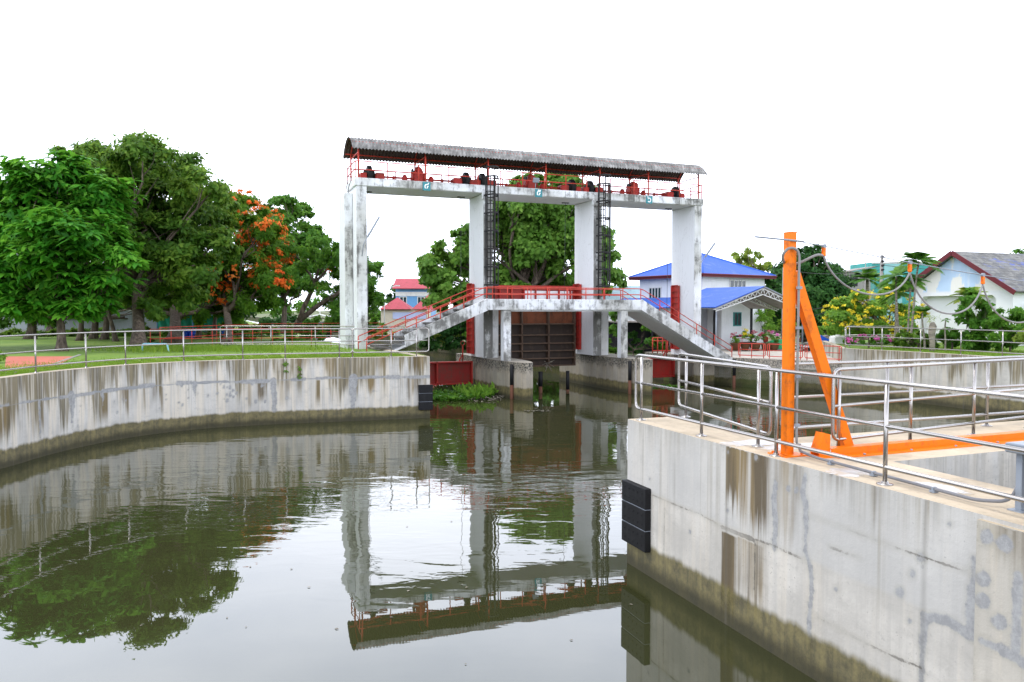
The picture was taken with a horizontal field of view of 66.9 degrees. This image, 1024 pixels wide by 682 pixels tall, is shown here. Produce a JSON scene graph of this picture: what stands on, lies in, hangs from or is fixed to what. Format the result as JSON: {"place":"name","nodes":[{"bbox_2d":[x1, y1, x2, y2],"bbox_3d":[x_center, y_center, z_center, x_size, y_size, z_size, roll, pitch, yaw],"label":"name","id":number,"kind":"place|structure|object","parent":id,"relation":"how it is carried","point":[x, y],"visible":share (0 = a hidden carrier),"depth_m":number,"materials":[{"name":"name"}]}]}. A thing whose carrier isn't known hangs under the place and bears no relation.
{"place":"outdoors","nodes":[
{"label":"outdoors","id":0,"kind":"place"},
{"bbox_2d":[0,311,393,368],"bbox_3d":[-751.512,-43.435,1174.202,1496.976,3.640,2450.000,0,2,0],"label":"ground","id":1,"kind":"structure","parent":0,"point":[12,344],"depth_m":35.37,"materials":[{"name":"plant"}]},
{"bbox_2d":[0,298,68,338],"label":"tree","id":2,"kind":"object","parent":1,"relation":"on","point":[31,327],"visible":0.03,"depth_m":45.74,"materials":[{"name":"brown plant"}]},
{"bbox_2d":[5,356,71,367],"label":"paving","id":3,"kind":"structure","parent":1,"relation":"on","point":[20,360],"depth_m":26.61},
{"bbox_2d":[0,145,155,350],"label":"tree","id":4,"kind":"object","parent":1,"relation":"on","point":[49,247],"visible":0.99,"depth_m":31.83,"materials":[{"name":"green plant"}]},
{"bbox_2d":[66,259,103,340],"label":"tree","id":5,"kind":"object","parent":1,"relation":"on","point":[79,337],"visible":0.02,"depth_m":42.91,"materials":[{"name":"brown plant"}]},
{"bbox_2d":[87,320,98,338],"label":"tree","id":6,"kind":"object","parent":1,"relation":"on","point":[95,327],"depth_m":45.86,"materials":[{"name":"brown plant"}]},
{"bbox_2d":[72,261,130,339],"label":"tree","id":7,"kind":"object","parent":1,"relation":"on","point":[104,336],"depth_m":44.87,"materials":[{"name":"brown plant"}]},
{"bbox_2d":[0,310,221,334],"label":"boundary wall","id":8,"kind":"structure","parent":1,"relation":"on","point":[119,324],"depth_m":53.89,"materials":[{"name":"concrete"}]},
{"bbox_2d":[93,269,147,341],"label":"tree","id":9,"kind":"object","parent":1,"relation":"on","point":[115,338],"visible":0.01,"depth_m":41.92,"materials":[{"name":"brown plant"}]},
{"bbox_2d":[0,326,280,336],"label":"hedge","id":10,"kind":"object","parent":1,"relation":"on","point":[13,331],"visible":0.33,"depth_m":49.83,"materials":[{"name":"green plant"}]},
{"bbox_2d":[45,127,243,346],"bbox_3d":[-19.095,-4.803,38.356,12.100,10.745,9.142,0,2,0],"label":"tree","id":11,"kind":"object","parent":1,"relation":"on","point":[180,241],"visible":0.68,"depth_m":36.35,"materials":[{"name":"green plant"}]},
{"bbox_2d":[46,294,256,330],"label":"tree","id":12,"kind":"object","parent":1,"relation":"on","point":[124,315],"depth_m":53.43,"materials":[{"name":"plant"}]},
{"bbox_2d":[84,242,235,343],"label":"tree","id":13,"kind":"object","parent":1,"relation":"on","point":[176,318],"visible":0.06,"depth_m":42.73,"materials":[{"name":"brown plant"}]},
{"bbox_2d":[157,315,223,331],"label":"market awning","id":14,"kind":"object","parent":1,"relation":"on","point":[184,322],"visible":0.28,"depth_m":52.91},
{"bbox_2d":[0,349,425,376],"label":"grass","id":15,"kind":"structure","parent":1,"relation":"on","point":[81,365],"depth_m":26.21,"materials":[{"name":"plant"}]},
{"bbox_2d":[0,346,429,468],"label":"quay wall","id":16,"kind":"structure","parent":1,"relation":"on","point":[44,413],"depth_m":24.91,"materials":[{"name":"concrete"}]},
{"bbox_2d":[0,328,352,372],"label":"steel railing","id":17,"kind":"object","parent":16,"relation":"on","point":[125,345],"visible":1,"depth_m":24.32,"materials":[{"name":"silver metal"}]},
{"bbox_2d":[350,328,428,357],"bbox_3d":[-4.287,0.047,27.326,2.787,1.022,0.150,-1,2,-17],"label":"steel railing","id":18,"kind":"object","parent":16,"relation":"on","point":[391,351],"visible":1,"depth_m":27.32,"materials":[{"name":"silver metal"}]},
{"bbox_2d":[418,384,432,409],"bbox_3d":[-3.070,2.001,27.537,0.500,0.890,0.147,-1,2,-17],"label":"dock fender","id":19,"kind":"object","parent":16,"relation":"attached to","point":[425,397],"visible":1,"depth_m":27.48,"materials":[{"name":"black rubber"}]},
{"bbox_2d":[150,328,330,346],"bbox_3d":[-12.241,-0.135,35.222,7.844,0.874,0.028,0,2,-12],"label":"red railing","id":20,"kind":"object","parent":1,"relation":"on","point":[232,338],"visible":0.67,"depth_m":35.17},
{"bbox_2d":[192,188,301,344],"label":"tree","id":21,"kind":"object","parent":1,"relation":"on","point":[263,244],"visible":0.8,"depth_m":42.99,"materials":[{"name":"green plant"}]},
{"bbox_2d":[160,323,338,345],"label":"red railing","id":22,"kind":"object","parent":1,"relation":"on","point":[322,331],"visible":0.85,"depth_m":42.45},
{"bbox_2d":[219,327,325,340],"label":"shrub","id":23,"kind":"object","parent":1,"relation":"on","point":[291,332],"visible":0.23,"depth_m":43.75,"materials":[{"name":"green plant"}]},
{"bbox_2d":[239,314,332,338],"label":"hedge","id":24,"kind":"object","parent":1,"relation":"on","point":[265,321],"visible":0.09,"depth_m":63.74,"materials":[{"name":"green plant"}]},
{"bbox_2d":[259,194,331,333],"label":"tree","id":25,"kind":"object","parent":1,"relation":"on","point":[293,210],"visible":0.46,"depth_m":54.98,"materials":[{"name":"green plant"}]},
{"bbox_2d":[220,326,405,347],"bbox_3d":[-8.899,-0.182,34.572,8.455,1.001,0.150,0,2,3],"label":"steel railing","id":26,"kind":"object","parent":1,"relation":"on","point":[270,335],"visible":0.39,"depth_m":34.58,"materials":[{"name":"silver metal"}]},
{"bbox_2d":[270,291,386,322],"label":"tree","id":27,"kind":"object","parent":1,"relation":"on","point":[298,305],"visible":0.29,"depth_m":94.93,"materials":[{"name":"green plant"}]},
{"bbox_2d":[287,317,389,334],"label":"shrub","id":28,"kind":"object","parent":1,"relation":"on","point":[374,321],"visible":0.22,"depth_m":62.03,"materials":[{"name":"green plant"}]},
{"bbox_2d":[291,235,388,334],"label":"leaning tree","id":29,"kind":"object","parent":1,"relation":"on","point":[332,261],"visible":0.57,"depth_m":46.65,"materials":[{"name":"green plant"}]},
{"bbox_2d":[75,342,368,353],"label":"grass","id":30,"kind":"structure","parent":0,"point":[189,348],"depth_m":32.40,"materials":[{"name":"plant"}]},
{"bbox_2d":[0,318,1023,681],"bbox_3d":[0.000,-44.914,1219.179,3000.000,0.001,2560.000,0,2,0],"label":"water","id":31,"kind":"structure","parent":0,"point":[130,558],"depth_m":12.26,"materials":[{"name":"liquid"}]},
{"bbox_2d":[433,382,503,401],"bbox_3d":[-2.295,2.193,33.985,4.003,0.810,3.309,0,2,0],"label":"water hyacinth","id":32,"kind":"object","parent":31,"relation":"on","point":[479,391],"visible":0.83,"depth_m":33.56,"materials":[{"name":"green plant"}]},
{"bbox_2d":[510,364,513,398],"bbox_3d":[-0.011,2.062,33.508,0.170,2.100,0.170,-1,2,-22],"label":"guide pile","id":33,"kind":"object","parent":31,"relation":"in","point":[511,381],"visible":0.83,"depth_m":33.44,"materials":[{"name":"black metal"}]},
{"bbox_2d":[339,177,713,400],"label":"sluice gate tower","id":34,"kind":"structure","parent":31,"relation":"in","point":[598,365],"depth_m":37.01,"materials":[{"name":"concrete"}]},
{"bbox_2d":[355,160,477,184],"bbox_3d":[-4.171,-7.513,34.642,5.652,0.744,0.052,-1,2,-22],"label":"deck railing","id":35,"kind":"object","parent":34,"relation":"on","point":[418,173],"visible":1,"depth_m":34.61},
{"bbox_2d":[360,165,475,345],"bbox_3d":[-4.346,-3.596,35.855,5.410,8.820,1.051,-1,2,-22],"label":"gate hoist","id":36,"kind":"object","parent":34,"relation":"on","point":[413,176],"visible":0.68,"depth_m":35.37,"materials":[{"name":"red paint"}]},
{"bbox_2d":[430,361,472,384],"bbox_3d":[-4.406,1.556,36.661,5.290,1.100,0.300,-1,2,-22],"label":"gate leaf","id":37,"kind":"object","parent":34,"relation":"attached to","point":[449,372],"visible":0.42,"depth_m":37.34,"materials":[{"name":"red metal"}]},
{"bbox_2d":[466,283,473,353],"bbox_3d":[-2.006,-1.084,37.353,0.210,3.380,0.565,-1,2,-22],"label":"gate guide","id":38,"kind":"object","parent":34,"relation":"attached to","point":[470,334],"visible":0.72,"depth_m":37.38,"materials":[{"name":"red paint"}]},
{"bbox_2d":[484,165,498,298],"bbox_3d":[-0.922,-5.025,35.556,0.658,6.200,0.862,-1,2,-22],"label":"caged ladder","id":39,"kind":"object","parent":34,"relation":"attached to","point":[494,230],"visible":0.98,"depth_m":35.49,"materials":[{"name":"black metal"}]},
{"bbox_2d":[343,137,706,198],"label":"canopy roof","id":40,"kind":"structure","parent":34,"relation":"on","point":[358,148],"depth_m":37.20,"materials":[{"name":"metal"}]},
{"bbox_2d":[476,173,580,298],"bbox_3d":[0.698,-4.975,37.797,5.560,6.220,1.051,-1,2,-22],"label":"gate hoist","id":41,"kind":"object","parent":34,"relation":"on","point":[531,184],"visible":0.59,"depth_m":37.49,"materials":[{"name":"red paint"}]},
{"bbox_2d":[495,285,575,366],"bbox_3d":[0.938,-0.741,38.720,4.850,4.045,0.305,-1,2,-22],"label":"gate leaf","id":42,"kind":"object","parent":34,"relation":"attached to","point":[538,338],"visible":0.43,"depth_m":39.00,"materials":[{"name":"brown metal"}]},
{"bbox_2d":[500,170,586,191],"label":"deck railing","id":43,"kind":"object","parent":34,"relation":"on","point":[522,180],"visible":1,"depth_m":36.88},
{"bbox_2d":[370,298,732,367],"bbox_3d":[2.146,-0.254,36.121,18.160,3.380,2.140,-1,2,-22],"label":"footbridge","id":44,"kind":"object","parent":34,"relation":"on","point":[662,324],"visible":0.92,"depth_m":35.30,"materials":[{"name":"concrete"}]},
{"bbox_2d":[358,288,637,348],"bbox_3d":[1.792,-0.794,36.993,18.264,3.410,0.044,-1,2,-22],"label":"bridge railing","id":45,"kind":"object","parent":44,"relation":"on","point":[472,294],"visible":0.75,"depth_m":35.73,"materials":[{"name":"metal"}]},
{"bbox_2d":[366,287,731,356],"bbox_3d":[2.491,-0.724,35.227,18.264,3.410,0.044,-1,2,-22],"label":"bridge railing","id":46,"kind":"object","parent":44,"relation":"on","point":[566,294],"visible":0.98,"depth_m":34.79,"materials":[{"name":"metal"}]},
{"bbox_2d":[573,284,581,349],"bbox_3d":[3.313,-1.243,39.453,0.210,3.330,0.565,-1,2,-22],"label":"gate guide","id":47,"kind":"object","parent":34,"relation":"attached to","point":[578,329],"visible":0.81,"depth_m":39.32,"materials":[{"name":"red paint"}]},
{"bbox_2d":[596,173,610,299],"bbox_3d":[4.462,-5.110,37.685,0.658,6.200,0.862,-1,2,-22],"label":"caged ladder","id":48,"kind":"object","parent":34,"relation":"attached to","point":[604,251],"visible":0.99,"depth_m":37.55,"materials":[{"name":"black metal"}]},
{"bbox_2d":[581,181,684,341],"bbox_3d":[6.161,-3.762,40.009,5.910,8.820,1.051,-1,2,-22],"label":"gate hoist","id":49,"kind":"object","parent":34,"relation":"on","point":[591,187],"visible":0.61,"depth_m":39.54,"materials":[{"name":"red paint"}]},
{"bbox_2d":[610,178,701,198],"bbox_3d":[7.336,-7.695,39.192,5.402,0.744,0.056,-1,2,-22],"label":"deck railing","id":50,"kind":"object","parent":34,"relation":"on","point":[657,189],"visible":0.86,"depth_m":39.17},
{"bbox_2d":[649,357,674,377],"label":"gate leaf","id":51,"kind":"object","parent":34,"relation":"attached to","point":[663,368],"visible":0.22,"depth_m":41.72,"materials":[{"name":"red paint"}]},
{"bbox_2d":[670,285,679,348],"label":"gate guide","id":52,"kind":"object","parent":34,"relation":"attached to","point":[675,297],"visible":0.65,"depth_m":41.56,"materials":[{"name":"red paint"}]},
{"bbox_2d":[628,361,631,393],"bbox_3d":[5.419,1.966,35.655,0.170,2.120,0.170,-1,2,-22],"label":"guide pile","id":53,"kind":"object","parent":31,"relation":"in","point":[629,375],"visible":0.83,"depth_m":35.58,"materials":[{"name":"black metal"}]},
{"bbox_2d":[627,417,1023,681],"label":"concrete wall","id":54,"kind":"structure","parent":31,"relation":"in","point":[817,570],"depth_m":7.96,"materials":[{"name":"concrete"}]},
{"bbox_2d":[622,479,650,552],"bbox_3d":[1.842,2.569,11.454,0.136,0.920,0.700,-1,2,-20],"label":"dock fender","id":55,"kind":"object","parent":54,"relation":"attached to","point":[636,515],"visible":1,"depth_m":11.33,"materials":[{"name":"black rubber"}]},
{"bbox_2d":[677,353,772,447],"bbox_3d":[2.829,0.730,10.649,0.164,0.991,3.001,0,2,-7],"label":"steel railing","id":56,"kind":"object","parent":54,"relation":"on","point":[757,430],"visible":0.93,"depth_m":10.02,"materials":[{"name":"silver metal"}]},
{"bbox_2d":[768,231,853,457],"bbox_3d":[3.523,0.040,8.890,1.130,2.547,0.334,-1,2,-15],"label":"orange mast","id":57,"kind":"object","parent":54,"relation":"on","point":[808,321],"visible":0.91,"depth_m":8.77,"materials":[{"name":"metal"}]},
{"bbox_2d":[755,236,1023,281],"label":"messenger wire","id":58,"kind":"object","parent":57,"relation":"attached to","point":[801,241],"visible":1,"depth_m":9.03,"materials":[{"name":"grey paint"}]},
{"bbox_2d":[821,244,826,255],"bbox_3d":[3.552,-1.036,8.825,0.046,0.138,0.040,-1,2,-22],"label":"cable trolley","id":59,"kind":"object","parent":58,"relation":"hanging from","point":[824,246],"visible":1,"depth_m":8.81,"materials":[{"name":"metal"}]},
{"bbox_2d":[781,247,1023,443],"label":"festoon cable","id":60,"kind":"object","parent":59,"relation":"hanging from","point":[798,327],"visible":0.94,"depth_m":8.76,"materials":[{"name":"grey paint"}]},
{"bbox_2d":[808,431,833,457],"bbox_3d":[3.489,1.165,8.764,0.302,0.272,0.270,-1,2,-22],"label":"orange bracket","id":61,"kind":"object","parent":54,"relation":"on","point":[821,440],"visible":0.74,"depth_m":8.71,"materials":[{"name":"metal"}]},
{"bbox_2d":[634,354,1023,502],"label":"steel railing","id":62,"kind":"object","parent":54,"relation":"on","point":[884,466],"visible":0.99,"depth_m":7.79,"materials":[{"name":"silver metal"}]},
{"bbox_2d":[780,355,1023,429],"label":"steel railing","id":63,"kind":"object","parent":54,"relation":"on","point":[986,414],"visible":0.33,"depth_m":10.51,"materials":[{"name":"silver metal"}]},
{"bbox_2d":[798,443,1014,502],"bbox_3d":[3.663,1.152,7.527,0.214,0.386,2.623,-1,2,-22],"label":"floor conduit","id":64,"kind":"object","parent":54,"relation":"attached to","point":[875,473],"visible":0.87,"depth_m":7.22,"materials":[{"name":"grey paint"}]},
{"bbox_2d":[830,430,1023,458],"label":"orange channel","id":65,"kind":"object","parent":54,"relation":"on","point":[894,447],"visible":0.95,"depth_m":9.19,"materials":[{"name":"paint"}]},
{"bbox_2d":[831,358,1023,445],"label":"steel railing","id":66,"kind":"object","parent":54,"relation":"on","point":[837,438],"visible":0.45,"depth_m":9.51,"materials":[{"name":"silver metal"}]},
{"bbox_2d":[1005,441,1023,513],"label":"steel stand","id":67,"kind":"object","parent":54,"relation":"on","point":[1019,491],"visible":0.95,"depth_m":6.34,"materials":[{"name":"grey metal"}]},
{"bbox_2d":[842,348,1023,415],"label":"quay wall","id":68,"kind":"structure","parent":31,"relation":"in","point":[1001,373],"depth_m":31.24,"materials":[{"name":"concrete"}]},
{"bbox_2d":[845,326,1023,355],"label":"steel railing","id":69,"kind":"object","parent":68,"relation":"on","point":[960,340],"visible":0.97,"depth_m":31.34,"materials":[{"name":"silver metal"}]},
{"bbox_2d":[0,0,1023,310],"label":"sky","id":70,"kind":"structure","parent":0,"point":[887,128],"materials":[{"name":"white"}]},
{"bbox_2d":[249,311,889,392],"bbox_3d":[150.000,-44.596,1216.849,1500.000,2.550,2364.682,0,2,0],"label":"ground","id":71,"kind":"structure","parent":0,"point":[751,374],"depth_m":39.05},
{"bbox_2d":[379,295,434,334],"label":"canal house","id":72,"kind":"structure","parent":71,"relation":"on","point":[396,308],"depth_m":83.94,"materials":[{"name":"paint"}]},
{"bbox_2d":[392,279,435,315],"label":"red roofed house","id":73,"kind":"structure","parent":71,"relation":"on","point":[412,292],"depth_m":91.84,"materials":[{"name":"blue wood"}]},
{"bbox_2d":[372,327,463,345],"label":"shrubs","id":74,"kind":"object","parent":71,"relation":"on","point":[385,333],"visible":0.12,"depth_m":68.01,"materials":[{"name":"green plant"}]},
{"bbox_2d":[417,309,466,351],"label":"hedge","id":75,"kind":"object","parent":71,"relation":"on","point":[448,344],"visible":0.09,"depth_m":59.49,"materials":[{"name":"green plant"}]},
{"bbox_2d":[414,173,631,311],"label":"tree","id":76,"kind":"object","parent":71,"relation":"on","point":[536,244],"visible":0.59,"depth_m":59.63,"materials":[{"name":"green plant"}]},
{"bbox_2d":[602,286,639,299],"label":"shed","id":77,"kind":"structure","parent":71,"relation":"on","point":[632,291],"depth_m":64.54,"materials":[{"name":"white paint"}]},
{"bbox_2d":[608,311,668,355],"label":"shrub","id":78,"kind":"object","parent":71,"relation":"on","point":[613,315],"visible":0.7,"depth_m":47.00,"materials":[{"name":"green plant"}]},
{"bbox_2d":[608,321,668,353],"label":"tree","id":79,"kind":"object","parent":71,"relation":"on","point":[636,326],"visible":0.21,"depth_m":52.17,"materials":[{"name":"plant"}]},
{"bbox_2d":[627,330,656,353],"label":"shrub","id":80,"kind":"object","parent":71,"relation":"on","point":[634,336],"visible":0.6,"depth_m":49.91,"materials":[{"name":"green plant"}]},
{"bbox_2d":[608,253,777,345],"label":"house","id":81,"kind":"structure","parent":71,"relation":"on","point":[716,272],"depth_m":55.28,"materials":[{"name":"white paint"}]},
{"bbox_2d":[649,287,661,297],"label":"window","id":82,"kind":"structure","parent":81,"relation":"in","point":[655,291],"depth_m":56.33,"materials":[{"name":"white metal"}]},
{"bbox_2d":[729,280,745,286],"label":"window","id":83,"kind":"structure","parent":81,"relation":"in","point":[732,283],"depth_m":54.29,"materials":[{"name":"white glass"}]},
{"bbox_2d":[729,246,771,271],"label":"tree","id":84,"kind":"object","parent":71,"relation":"on","point":[747,259],"visible":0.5,"depth_m":78.31,"materials":[{"name":"green plant"}]},
{"bbox_2d":[668,346,842,392],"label":"yard slab","id":85,"kind":"structure","parent":71,"relation":"on","point":[773,362],"depth_m":38.86,"materials":[{"name":"concrete"}]},
{"bbox_2d":[701,301,752,348],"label":"building","id":86,"kind":"structure","parent":85,"relation":"on","point":[737,318],"depth_m":48.33,"materials":[{"name":"white paint"}]},
{"bbox_2d":[733,312,741,325],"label":"window","id":87,"kind":"structure","parent":86,"relation":"in","point":[737,316],"depth_m":48.30,"materials":[{"name":"teal glass"}]},
{"bbox_2d":[660,286,802,348],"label":"carport","id":88,"kind":"object","parent":85,"relation":"on","point":[755,297],"visible":0.83,"depth_m":46.47,"materials":[{"name":"metal"}]},
{"bbox_2d":[754,309,848,342],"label":"shrub","id":89,"kind":"object","parent":85,"relation":"on","point":[765,317],"visible":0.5,"depth_m":55.05,"materials":[{"name":"green plant"}]},
{"bbox_2d":[822,341,844,360],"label":"retaining wall","id":90,"kind":"structure","parent":71,"relation":"on","point":[828,348],"depth_m":39.10,"materials":[{"name":"concrete"}]},
{"bbox_2d":[843,266,875,320],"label":"grey building","id":91,"kind":"structure","parent":71,"relation":"on","point":[860,285],"depth_m":87.81,"materials":[{"name":"concrete"}]},
{"bbox_2d":[850,262,929,322],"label":"teal building","id":92,"kind":"structure","parent":71,"relation":"on","point":[889,267],"depth_m":91.74,"materials":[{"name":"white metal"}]},
{"bbox_2d":[803,332,1023,355],"bbox_3d":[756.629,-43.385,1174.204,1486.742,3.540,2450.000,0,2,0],"label":"lawn","id":93,"kind":"structure","parent":0,"point":[939,343],"depth_m":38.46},
{"bbox_2d":[764,243,855,341],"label":"tree","id":94,"kind":"object","parent":93,"relation":"on","point":[825,286],"visible":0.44,"depth_m":58.95,"materials":[{"name":"green plant"}]},
{"bbox_2d":[847,269,883,318],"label":"palm tree","id":95,"kind":"object","parent":93,"relation":"on","point":[870,276],"visible":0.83,"depth_m":57.58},
{"bbox_2d":[843,334,895,347],"bbox_3d":[16.933,0.064,36.426,2.707,0.788,1.323,0,2,0],"label":"flower bed","id":96,"kind":"object","parent":93,"relation":"on","point":[853,340],"visible":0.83,"depth_m":36.31,"materials":[{"name":"pink plant"}]},
{"bbox_2d":[821,285,929,343],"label":"flowering bush","id":97,"kind":"object","parent":93,"relation":"on","point":[852,310],"visible":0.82,"depth_m":40.40,"materials":[{"name":"green plant"}]},
{"bbox_2d":[872,266,914,346],"bbox_3d":[18.250,-1.591,37.059,2.021,4.038,2.219,2,3,33],"label":"palm tree","id":98,"kind":"object","parent":93,"relation":"on","point":[893,276],"visible":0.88,"depth_m":36.92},
{"bbox_2d":[878,283,917,345],"bbox_3d":[18.985,-1.209,37.898,1.822,3.219,1.877,0,2,0],"label":"palm tree","id":99,"kind":"object","parent":93,"relation":"on","point":[900,294],"visible":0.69,"depth_m":37.82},
{"bbox_2d":[892,274,929,342],"bbox_3d":[18.779,-1.347,36.432,1.784,3.612,1.720,0,2,0],"label":"palm tree","id":100,"kind":"object","parent":93,"relation":"on","point":[920,284],"visible":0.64,"depth_m":36.44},
{"bbox_2d":[905,306,930,347],"bbox_3d":[18.397,-0.552,34.974,1.067,2.130,0.982,0,2,0],"label":"palm tree","id":101,"kind":"object","parent":93,"relation":"on","point":[920,309],"visible":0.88,"depth_m":34.98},
{"bbox_2d":[891,329,946,348],"bbox_3d":[18.530,-0.038,35.565,2.290,1.061,1.513,0,2,0],"label":"shrub","id":102,"kind":"object","parent":93,"relation":"on","point":[904,343],"visible":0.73,"depth_m":35.49,"materials":[{"name":"green plant"}]},
{"bbox_2d":[898,251,942,346],"bbox_3d":[18.975,-1.832,35.970,2.048,4.622,2.206,1,2,23],"label":"palm tree","id":103,"kind":"object","parent":93,"relation":"on","point":[921,256],"visible":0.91,"depth_m":35.88,"materials":[{"name":"plant"}]},
{"bbox_2d":[924,312,941,351],"bbox_3d":[18.162,-0.364,33.578,0.701,1.873,0.546,0,2,0],"label":"tree stump","id":104,"kind":"object","parent":93,"relation":"on","point":[931,333],"visible":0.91,"depth_m":33.53,"materials":[{"name":"grey plant"}]},
{"bbox_2d":[935,327,965,350],"bbox_3d":[19.618,-0.065,34.631,1.419,1.190,1.555,0,2,0],"label":"shrub","id":105,"kind":"object","parent":93,"relation":"on","point":[953,335],"visible":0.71,"depth_m":34.50,"materials":[{"name":"green plant"}]},
{"bbox_2d":[903,251,1023,345],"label":"gabled building","id":106,"kind":"structure","parent":93,"relation":"on","point":[1005,294],"depth_m":41.70,"materials":[{"name":"white paint"}]},
{"bbox_2d":[946,287,991,330],"bbox_3d":[20.482,-0.951,34.545,1.693,2.960,1.981,-1,3,-28],"label":"palm tree","id":107,"kind":"object","parent":93,"relation":"on","point":[959,292],"visible":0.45,"depth_m":34.49,"materials":[{"name":"green plant"}]},
{"bbox_2d":[952,286,995,350],"bbox_3d":[20.251,-0.891,33.729,2.312,2.999,1.514,-2,3,-37],"label":"shrub","id":108,"kind":"object","parent":93,"relation":"on","point":[973,320],"visible":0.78,"depth_m":33.53,"materials":[{"name":"green plant"}]},
{"bbox_2d":[984,306,1023,352],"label":"shrub","id":109,"kind":"object","parent":93,"relation":"on","point":[1015,314],"visible":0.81,"depth_m":32.63,"materials":[{"name":"green plant"}]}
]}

